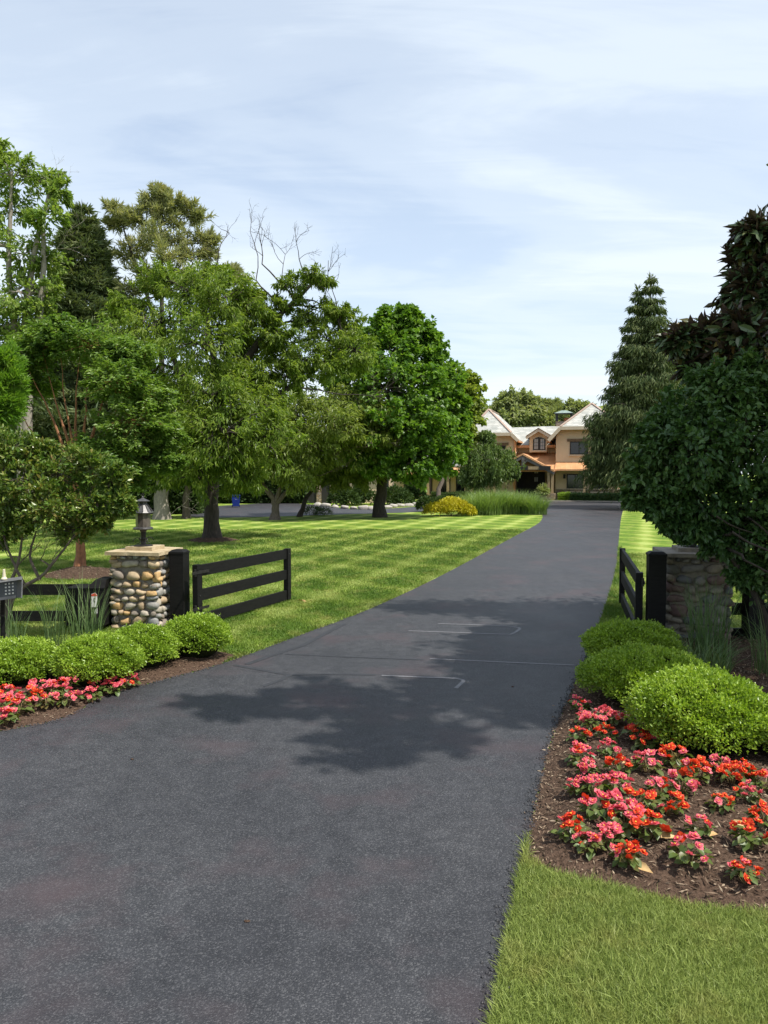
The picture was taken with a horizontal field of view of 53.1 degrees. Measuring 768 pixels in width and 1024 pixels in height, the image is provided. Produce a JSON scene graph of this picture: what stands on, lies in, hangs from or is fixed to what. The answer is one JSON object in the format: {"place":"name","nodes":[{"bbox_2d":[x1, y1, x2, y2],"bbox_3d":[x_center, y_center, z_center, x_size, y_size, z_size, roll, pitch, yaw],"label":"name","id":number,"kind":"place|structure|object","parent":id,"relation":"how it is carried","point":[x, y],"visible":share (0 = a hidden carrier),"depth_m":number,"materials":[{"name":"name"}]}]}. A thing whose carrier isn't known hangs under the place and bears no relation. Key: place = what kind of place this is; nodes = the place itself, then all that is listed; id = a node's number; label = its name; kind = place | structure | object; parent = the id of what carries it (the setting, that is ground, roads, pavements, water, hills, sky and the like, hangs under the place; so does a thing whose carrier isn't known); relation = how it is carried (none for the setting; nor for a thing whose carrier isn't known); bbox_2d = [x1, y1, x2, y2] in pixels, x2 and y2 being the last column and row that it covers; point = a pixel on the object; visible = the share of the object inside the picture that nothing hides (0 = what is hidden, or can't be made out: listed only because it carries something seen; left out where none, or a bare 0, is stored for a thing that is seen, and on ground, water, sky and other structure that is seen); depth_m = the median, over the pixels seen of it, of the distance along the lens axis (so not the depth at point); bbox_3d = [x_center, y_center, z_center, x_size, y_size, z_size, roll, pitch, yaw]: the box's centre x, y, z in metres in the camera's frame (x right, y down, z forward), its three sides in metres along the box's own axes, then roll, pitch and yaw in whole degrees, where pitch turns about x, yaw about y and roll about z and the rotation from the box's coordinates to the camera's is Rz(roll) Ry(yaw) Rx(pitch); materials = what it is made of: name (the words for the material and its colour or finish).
{"place":"outdoors","nodes":[
{"label":"outdoors","id":0,"kind":"place"},
{"bbox_2d":[24,584,71,647],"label":"reed grass","id":1,"kind":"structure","parent":0,"point":[49,634],"depth_m":10.56,"materials":[{"name":"plant"}]},
{"bbox_2d":[51,567,123,638],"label":"reed grass","id":2,"kind":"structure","parent":0,"point":[87,628],"depth_m":10.34,"materials":[{"name":"plant"}]},
{"bbox_2d":[0,501,622,1023],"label":"driveway","id":3,"kind":"structure","parent":0,"point":[334,815],"depth_m":5.75,"materials":[{"name":"asphalt"}]},
{"bbox_2d":[0,474,767,1023],"bbox_3d":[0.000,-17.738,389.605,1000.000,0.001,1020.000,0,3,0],"label":"lawn","id":4,"kind":"structure","parent":0,"point":[638,534],"depth_m":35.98,"materials":[{"name":"plant"}]},
{"bbox_2d":[0,336,33,441],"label":"leafy shrub","id":5,"kind":"object","parent":4,"relation":"on","point":[14,383],"visible":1,"depth_m":16.76,"materials":[{"name":"green plant"}]},
{"bbox_2d":[10,584,74,620],"bbox_3d":[-6.960,1.581,12.910,5.080,1.000,0.180,0,3,0],"label":"fence","id":6,"kind":"object","parent":4,"relation":"on","point":[48,589],"depth_m":12.81,"materials":[{"name":"black paint"}]},
{"bbox_2d":[0,137,87,491],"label":"tall tree","id":7,"kind":"object","parent":4,"relation":"on","point":[52,182],"visible":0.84,"depth_m":45.08,"materials":[{"name":"green plant"}]},
{"bbox_2d":[3,201,134,477],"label":"cedar tree","id":8,"kind":"object","parent":4,"relation":"on","point":[87,282],"visible":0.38,"depth_m":48.49,"materials":[{"name":"green plant"}]},
{"bbox_2d":[0,424,138,637],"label":"crape myrtle","id":9,"kind":"object","parent":4,"relation":"on","point":[108,506],"visible":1,"depth_m":11.27,"materials":[{"name":"green plant"}]},
{"bbox_2d":[44,566,110,579],"bbox_3d":[-7.317,1.471,19.382,2.280,0.156,2.460,0,3,0],"label":"mulch bed","id":10,"kind":"object","parent":4,"relation":"on","point":[76,572],"visible":0.58,"depth_m":18.63,"materials":[{"name":"soil"}]},
{"bbox_2d":[1,311,193,566],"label":"paperbark maple","id":11,"kind":"object","parent":10,"relation":"on","point":[116,358],"visible":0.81,"depth_m":19.22,"materials":[{"name":"green plant"}]},
{"bbox_2d":[65,576,113,629],"bbox_3d":[-4.763,1.538,12.474,0.635,0.930,0.575,0,3,0],"label":"gate operator","id":12,"kind":"object","parent":4,"relation":"on","point":[103,583],"visible":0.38,"depth_m":12.25,"materials":[{"name":"black paint"}]},
{"bbox_2d":[0,448,204,513],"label":"tall hedge","id":13,"kind":"object","parent":4,"relation":"on","point":[175,499],"visible":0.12,"depth_m":46.38,"materials":[{"name":"green plant"}]},
{"bbox_2d":[0,651,234,729],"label":"mulch bed","id":14,"kind":"object","parent":4,"relation":"on","point":[143,673],"visible":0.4,"depth_m":9.00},
{"bbox_2d":[0,705,20,725],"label":"begonia plant","id":15,"kind":"object","parent":14,"relation":"on","point":[7,711],"visible":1,"depth_m":7.66,"materials":[{"name":"pink plant"}]},
{"bbox_2d":[0,569,22,638],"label":"keypad","id":16,"kind":"object","parent":14,"relation":"on","point":[11,588],"visible":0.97,"depth_m":9.66,"materials":[{"name":"paint"}]},
{"bbox_2d":[5,693,34,714],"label":"begonia plant","id":17,"kind":"object","parent":14,"relation":"on","point":[16,700],"visible":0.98,"depth_m":7.89,"materials":[{"name":"green plant"}]},
{"bbox_2d":[0,599,39,638],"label":"reed grass","id":18,"kind":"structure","parent":14,"relation":"on","point":[11,630],"depth_m":10.56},
{"bbox_2d":[0,634,58,686],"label":"boxwood shrub","id":19,"kind":"object","parent":14,"relation":"on","point":[24,660],"visible":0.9,"depth_m":8.83,"materials":[{"name":"green plant"}]},
{"bbox_2d":[32,690,58,708],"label":"begonia plant","id":20,"kind":"object","parent":14,"relation":"on","point":[48,698],"visible":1,"depth_m":8.07,"materials":[{"name":"pink plant"}]},
{"bbox_2d":[55,686,83,707],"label":"begonia plant","id":21,"kind":"object","parent":14,"relation":"on","point":[62,699],"visible":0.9,"depth_m":8.20,"materials":[{"name":"pink plant"}]},
{"bbox_2d":[48,629,147,686],"bbox_3d":[-3.410,1.777,9.085,1.128,0.749,1.059,0,3,0],"label":"boxwood shrub","id":22,"kind":"object","parent":14,"relation":"on","point":[101,656],"visible":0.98,"depth_m":8.82,"materials":[{"name":"green plant"}]},
{"bbox_2d":[99,675,125,695],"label":"begonia plant","id":23,"kind":"object","parent":14,"relation":"on","point":[118,685],"visible":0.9,"depth_m":8.77,"materials":[{"name":"pink plant"}]},
{"bbox_2d":[110,620,180,669],"bbox_3d":[-3.131,1.752,9.833,1.064,0.722,1.005,0,3,0],"label":"boxwood shrub","id":24,"kind":"object","parent":14,"relation":"on","point":[154,640],"visible":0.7,"depth_m":9.67,"materials":[{"name":"green plant"}]},
{"bbox_2d":[164,608,234,657],"bbox_3d":[-2.549,1.702,10.451,1.064,0.753,1.030,0,3,0],"label":"boxwood shrub","id":25,"kind":"object","parent":14,"relation":"on","point":[201,634],"visible":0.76,"depth_m":10.19,"materials":[{"name":"green plant"}]},
{"bbox_2d":[104,545,182,628],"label":"stone pillar","id":26,"kind":"structure","parent":4,"relation":"on","point":[141,575],"depth_m":12.37,"materials":[{"name":"stone"}]},
{"bbox_2d":[133,494,153,546],"bbox_3d":[-3.970,0.130,12.654,0.344,0.865,0.344,-1,3,-17],"label":"lantern","id":27,"kind":"object","parent":26,"relation":"on","point":[143,518],"visible":0.98,"depth_m":12.57,"materials":[{"name":"metal"}]},
{"bbox_2d":[114,413,206,519],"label":"lawn edge tree","id":28,"kind":"object","parent":4,"relation":"on","point":[161,508],"visible":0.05,"depth_m":41.19,"materials":[{"name":"grey plant"}]},
{"bbox_2d":[98,179,252,373],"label":"white pine","id":29,"kind":"object","parent":4,"relation":"on","point":[159,203],"visible":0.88,"depth_m":48.85,"materials":[{"name":"green plant"}]},
{"bbox_2d":[168,549,189,619],"bbox_3d":[-3.360,1.353,12.637,0.256,1.482,0.256,1,3,10],"label":"gate post","id":30,"kind":"object","parent":4,"relation":"on","point":[179,577],"visible":0.86,"depth_m":12.52,"materials":[{"name":"black paint"}]},
{"bbox_2d":[149,402,234,518],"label":"lawn edge tree","id":31,"kind":"object","parent":4,"relation":"on","point":[186,513],"visible":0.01,"depth_m":42.09,"materials":[{"name":"brown plant"}]},
{"bbox_2d":[188,537,238,542],"bbox_3d":[-6.384,0.986,28.562,1.960,0.169,1.820,0,3,0],"label":"mulch bed","id":32,"kind":"object","parent":4,"relation":"on","point":[210,540],"visible":0.67,"depth_m":28.11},
{"bbox_2d":[0,536,767,912],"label":"mulch chips","id":33,"kind":"object","parent":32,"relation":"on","point":[738,664],"visible":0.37,"depth_m":5.84,"materials":[{"name":"wood"}]},
{"bbox_2d":[192,548,290,618],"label":"gate","id":34,"kind":"structure","parent":4,"relation":"on","point":[199,593],"depth_m":13.63,"materials":[{"name":"black paint"}]},
{"bbox_2d":[95,200,399,537],"bbox_3d":[-5.651,-5.091,27.070,12.438,12.760,7.219,1,3,12],"label":"shade tree","id":35,"kind":"object","parent":4,"relation":"on","point":[236,381],"visible":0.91,"depth_m":27.24,"materials":[{"name":"green plant"}]},
{"bbox_2d":[205,455,309,503],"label":"tall hedge","id":36,"kind":"object","parent":4,"relation":"on","point":[248,498],"visible":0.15,"depth_m":62.12,"materials":[{"name":"green plant"}]},
{"bbox_2d":[247,378,405,519],"bbox_3d":[-3.145,-3.354,40.784,8.433,7.705,6.372,2,3,30],"label":"lawn tree","id":37,"kind":"object","parent":4,"relation":"on","point":[341,427],"visible":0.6,"depth_m":39.73,"materials":[{"name":"green plant"}]},
{"bbox_2d":[285,436,389,516],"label":"lawn tree","id":38,"kind":"object","parent":4,"relation":"on","point":[341,478],"visible":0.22,"depth_m":42.45,"materials":[{"name":"green plant"}]},
{"bbox_2d":[326,485,360,504],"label":"shrub","id":39,"kind":"object","parent":4,"relation":"on","point":[343,498],"visible":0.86,"depth_m":57.99,"materials":[{"name":"green plant"}]},
{"bbox_2d":[306,473,393,502],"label":"garage","id":40,"kind":"structure","parent":4,"relation":"on","point":[321,496],"depth_m":62.96,"materials":[{"name":"beige paint"}]},
{"bbox_2d":[373,484,414,503],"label":"shrub","id":41,"kind":"object","parent":4,"relation":"on","point":[395,494],"visible":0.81,"depth_m":59.33,"materials":[{"name":"green plant"}]},
{"bbox_2d":[320,301,473,517],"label":"maple tree","id":42,"kind":"object","parent":4,"relation":"on","point":[435,434],"visible":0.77,"depth_m":41.13,"materials":[{"name":"green plant"}]},
{"bbox_2d":[421,496,477,515],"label":"golden shrub","id":43,"kind":"object","parent":4,"relation":"on","point":[451,504],"visible":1,"depth_m":44.16,"materials":[{"name":"yellow plant"}]},
{"bbox_2d":[426,362,490,497],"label":"maple tree","id":44,"kind":"object","parent":4,"relation":"on","point":[473,388],"visible":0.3,"depth_m":60.95,"materials":[{"name":"green plant"}]},
{"bbox_2d":[453,429,525,493],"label":"weeping cherry","id":45,"kind":"object","parent":4,"relation":"on","point":[487,461],"visible":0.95,"depth_m":61.06,"materials":[{"name":"green plant"}]},
{"bbox_2d":[394,403,619,499],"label":"house","id":46,"kind":"structure","parent":4,"relation":"on","point":[549,456],"depth_m":70.51,"materials":[{"name":"beige paint"}]},
{"bbox_2d":[517,472,544,497],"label":"door","id":47,"kind":"structure","parent":46,"relation":"in","point":[528,481],"depth_m":72.81,"materials":[{"name":"black plastic"}]},
{"bbox_2d":[567,439,588,455],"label":"window","id":48,"kind":"structure","parent":46,"relation":"in","point":[574,448],"depth_m":68.76,"materials":[{"name":"grey glass"}]},
{"bbox_2d":[486,384,551,427],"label":"tree","id":49,"kind":"object","parent":4,"relation":"on","point":[513,407],"visible":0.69,"depth_m":109.70,"materials":[{"name":"green plant"}]},
{"bbox_2d":[517,495,555,514],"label":"fountain grass","id":50,"kind":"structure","parent":4,"relation":"on","point":[538,508],"depth_m":45.68,"materials":[{"name":"plant"}]},
{"bbox_2d":[538,396,564,425],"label":"tree","id":51,"kind":"object","parent":4,"relation":"on","point":[555,404],"visible":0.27,"depth_m":114.03,"materials":[{"name":"green plant"}]},
{"bbox_2d":[551,397,596,425],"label":"tree","id":52,"kind":"object","parent":4,"relation":"on","point":[573,406],"visible":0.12,"depth_m":106.58,"materials":[{"name":"green plant"}]},
{"bbox_2d":[568,491,620,500],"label":"clipped hedge","id":53,"kind":"object","parent":4,"relation":"on","point":[578,496],"visible":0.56,"depth_m":66.08,"materials":[{"name":"green plant"}]},
{"bbox_2d":[573,272,692,502],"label":"norway spruce","id":54,"kind":"object","parent":4,"relation":"on","point":[642,370],"visible":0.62,"depth_m":51.94,"materials":[{"name":"green plant"}]},
{"bbox_2d":[527,635,767,911],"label":"mulch bed","id":55,"kind":"object","parent":4,"relation":"on","point":[662,886],"visible":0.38,"depth_m":5.34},
{"bbox_2d":[550,810,590,842],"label":"begonia plant","id":56,"kind":"object","parent":55,"relation":"on","point":[574,824],"visible":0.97,"depth_m":5.17,"materials":[{"name":"red plant"}]},
{"bbox_2d":[562,774,590,795],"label":"begonia plant","id":57,"kind":"object","parent":55,"relation":"on","point":[575,789],"visible":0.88,"depth_m":5.84,"materials":[{"name":"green plant"}]},
{"bbox_2d":[564,740,595,765],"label":"begonia plant","id":58,"kind":"object","parent":55,"relation":"on","point":[576,747],"visible":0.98,"depth_m":6.50,"materials":[{"name":"pink plant"}]},
{"bbox_2d":[572,756,600,775],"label":"begonia plant","id":59,"kind":"object","parent":55,"relation":"on","point":[583,767],"visible":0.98,"depth_m":6.24,"materials":[{"name":"pink plant"}]},
{"bbox_2d":[571,831,606,860],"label":"begonia plant","id":60,"kind":"object","parent":55,"relation":"on","point":[596,842],"visible":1,"depth_m":5.00,"materials":[{"name":"green plant"}]},
{"bbox_2d":[579,711,607,731],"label":"begonia plant","id":61,"kind":"object","parent":55,"relation":"on","point":[585,718],"visible":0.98,"depth_m":7.30,"materials":[{"name":"pink plant"}]},
{"bbox_2d":[579,773,612,795],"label":"begonia plant","id":62,"kind":"object","parent":55,"relation":"on","point":[589,780],"visible":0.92,"depth_m":5.79,"materials":[{"name":"pink plant"}]},
{"bbox_2d":[576,788,618,819],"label":"begonia plant","id":63,"kind":"object","parent":55,"relation":"on","point":[584,800],"visible":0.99,"depth_m":5.41,"materials":[{"name":"green plant"}]},
{"bbox_2d":[593,722,619,741],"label":"begonia plant","id":64,"kind":"object","parent":55,"relation":"on","point":[598,729],"visible":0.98,"depth_m":7.02,"materials":[{"name":"red plant"}]},
{"bbox_2d":[596,737,621,756],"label":"begonia plant","id":65,"kind":"object","parent":55,"relation":"on","point":[617,749],"visible":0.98,"depth_m":6.59,"materials":[{"name":"green plant"}]},
{"bbox_2d":[596,821,625,849],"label":"begonia plant","id":66,"kind":"object","parent":55,"relation":"on","point":[614,826],"visible":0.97,"depth_m":5.05,"materials":[{"name":"pink plant"}]},
{"bbox_2d":[599,770,633,793],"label":"begonia plant","id":67,"kind":"object","parent":55,"relation":"on","point":[620,775],"visible":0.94,"depth_m":5.82,"materials":[{"name":"pink plant"}]},
{"bbox_2d":[601,753,632,776],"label":"begonia plant","id":68,"kind":"object","parent":55,"relation":"on","point":[608,761],"visible":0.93,"depth_m":6.17,"materials":[{"name":"red plant"}]},
{"bbox_2d":[601,787,644,818],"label":"begonia plant","id":69,"kind":"object","parent":55,"relation":"on","point":[616,794],"visible":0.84,"depth_m":5.41,"materials":[{"name":"pink plant"}]},
{"bbox_2d":[603,797,647,838],"bbox_3d":[1.652,2.082,5.217,0.289,0.255,0.284,-2,4,-33],"label":"begonia plant","id":70,"kind":"object","parent":55,"relation":"on","point":[629,813],"visible":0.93,"depth_m":5.22,"materials":[{"name":"pink plant"}]},
{"bbox_2d":[608,839,647,871],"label":"begonia plant","id":71,"kind":"object","parent":55,"relation":"on","point":[627,856],"visible":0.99,"depth_m":4.84,"materials":[{"name":"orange plant"}]},
{"bbox_2d":[578,615,689,656],"bbox_3d":[3.195,1.722,9.889,1.366,0.773,1.316,0,3,0],"label":"boxwood shrub","id":72,"kind":"object","parent":55,"relation":"on","point":[602,636],"visible":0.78,"depth_m":9.68,"materials":[{"name":"green plant"}]},
{"bbox_2d":[623,786,658,817],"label":"begonia plant","id":73,"kind":"object","parent":55,"relation":"on","point":[648,796],"visible":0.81,"depth_m":5.51,"materials":[{"name":"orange plant"}]},
{"bbox_2d":[574,641,716,705],"bbox_3d":[2.855,1.803,8.262,1.582,0.784,1.415,0,3,0],"label":"boxwood shrub","id":74,"kind":"object","parent":55,"relation":"on","point":[612,672],"visible":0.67,"depth_m":8.08,"materials":[{"name":"green plant"}]},
{"bbox_2d":[630,749,665,775],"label":"begonia plant","id":75,"kind":"object","parent":55,"relation":"on","point":[651,761],"visible":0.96,"depth_m":6.22,"materials":[{"name":"pink plant"}]},
{"bbox_2d":[628,807,672,842],"bbox_3d":[1.786,2.104,5.120,0.303,0.221,0.300,-2,3,-28],"label":"begonia plant","id":76,"kind":"object","parent":55,"relation":"on","point":[656,823],"visible":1,"depth_m":5.09,"materials":[{"name":"red plant"}]},
{"bbox_2d":[642,776,679,797],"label":"begonia plant","id":77,"kind":"object","parent":55,"relation":"on","point":[657,781],"visible":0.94,"depth_m":5.75,"materials":[{"name":"pink plant"}]},
{"bbox_2d":[651,790,689,815],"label":"begonia plant","id":78,"kind":"object","parent":55,"relation":"on","point":[667,807],"visible":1,"depth_m":5.43,"materials":[{"name":"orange plant"}]},
{"bbox_2d":[658,742,693,768],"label":"begonia plant","id":79,"kind":"object","parent":55,"relation":"on","point":[674,762],"visible":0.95,"depth_m":6.36,"materials":[{"name":"red plant"}]},
{"bbox_2d":[662,769,699,799],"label":"begonia plant","id":80,"kind":"object","parent":55,"relation":"on","point":[691,785],"visible":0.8,"depth_m":5.80,"materials":[{"name":"pink plant"}]},
{"bbox_2d":[666,831,713,869],"bbox_3d":[1.917,2.139,4.835,0.305,0.231,0.279,2,4,33],"label":"begonia plant","id":81,"kind":"object","parent":55,"relation":"on","point":[682,857],"visible":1,"depth_m":4.83,"materials":[{"name":"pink plant"}]},
{"bbox_2d":[618,345,767,641],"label":"viburnum shrub","id":82,"kind":"object","parent":55,"relation":"on","point":[662,493],"visible":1,"depth_m":9.45,"materials":[{"name":"green plant"}]},
{"bbox_2d":[619,658,767,756],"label":"boxwood shrub","id":83,"kind":"object","parent":55,"relation":"on","point":[698,709],"visible":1,"depth_m":6.59,"materials":[{"name":"green plant"}]},
{"bbox_2d":[677,755,713,783],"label":"begonia plant","id":84,"kind":"object","parent":55,"relation":"on","point":[683,770],"visible":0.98,"depth_m":6.03,"materials":[{"name":"red plant"}]},
{"bbox_2d":[683,814,716,837],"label":"begonia plant","id":85,"kind":"object","parent":55,"relation":"on","point":[707,823],"visible":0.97,"depth_m":5.14,"materials":[{"name":"green plant"}]},
{"bbox_2d":[667,627,751,673],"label":"reed grass","id":86,"kind":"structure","parent":55,"relation":"on","point":[721,663],"depth_m":9.29,"materials":[{"name":"plant"}]},
{"bbox_2d":[669,573,751,662],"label":"reed grass","id":87,"kind":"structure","parent":55,"relation":"on","point":[700,630],"depth_m":9.76,"materials":[{"name":"plant"}]},
{"bbox_2d":[705,792,735,814],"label":"begonia plant","id":88,"kind":"object","parent":55,"relation":"on","point":[717,801],"visible":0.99,"depth_m":5.51,"materials":[{"name":"green plant"}]},
{"bbox_2d":[714,762,750,784],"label":"begonia plant","id":89,"kind":"object","parent":55,"relation":"on","point":[722,768],"visible":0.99,"depth_m":6.00,"materials":[{"name":"red plant"}]},
{"bbox_2d":[723,855,765,884],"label":"begonia plant","id":90,"kind":"object","parent":55,"relation":"on","point":[747,876],"visible":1,"depth_m":4.65,"materials":[{"name":"green plant"}]},
{"bbox_2d":[727,817,767,851],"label":"begonia plant","id":91,"kind":"object","parent":55,"relation":"on","point":[745,843],"visible":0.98,"depth_m":4.97,"materials":[{"name":"green plant"}]},
{"bbox_2d":[731,598,767,676],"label":"reed grass","id":92,"kind":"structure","parent":55,"relation":"on","point":[758,665],"depth_m":9.38,"materials":[{"name":"plant"}]},
{"bbox_2d":[733,779,765,804],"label":"begonia plant","id":93,"kind":"object","parent":55,"relation":"on","point":[752,798],"visible":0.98,"depth_m":5.67,"materials":[{"name":"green plant"}]},
{"bbox_2d":[744,798,767,827],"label":"begonia plant","id":94,"kind":"object","parent":55,"relation":"on","point":[758,811],"visible":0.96,"depth_m":5.31,"materials":[{"name":"red plant"}]},
{"bbox_2d":[645,551,667,627],"bbox_3d":[3.920,1.369,11.086,0.256,1.612,0.256,1,3,10],"label":"gate post","id":95,"kind":"object","parent":4,"relation":"on","point":[656,573],"visible":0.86,"depth_m":10.96,"materials":[{"name":"black paint"}]},
{"bbox_2d":[619,548,644,620],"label":"gate","id":96,"kind":"structure","parent":95,"relation":"attached to","point":[636,596],"depth_m":12.57,"materials":[{"name":"black paint"}]},
{"bbox_2d":[652,545,734,639],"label":"stone pillar","id":97,"kind":"structure","parent":4,"relation":"on","point":[682,561],"depth_m":11.32,"materials":[{"name":"stone"}]},
{"bbox_2d":[649,164,767,398],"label":"magnolia tree","id":98,"kind":"object","parent":4,"relation":"on","point":[735,324],"visible":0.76,"depth_m":10.06,"materials":[{"name":"green plant"}]},
{"bbox_2d":[731,592,767,638],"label":"fence","id":99,"kind":"object","parent":4,"relation":"on","point":[749,611],"visible":0.17,"depth_m":11.26,"materials":[{"name":"black paint"}]},
{"bbox_2d":[0,0,767,473],"label":"sky","id":100,"kind":"structure","parent":0,"point":[509,172],"materials":[{"name":"blue"}]},
{"bbox_2d":[450,490,508,514],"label":"fountain grass","id":101,"kind":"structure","parent":0,"point":[484,508],"depth_m":45.38,"materials":[{"name":"plant"}]},
{"bbox_2d":[469,488,531,514],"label":"fountain grass","id":102,"kind":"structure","parent":0,"point":[509,503],"depth_m":46.13,"materials":[{"name":"plant"}]},
{"bbox_2d":[502,491,547,514],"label":"fountain grass","id":103,"kind":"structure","parent":0,"point":[520,509],"depth_m":46.22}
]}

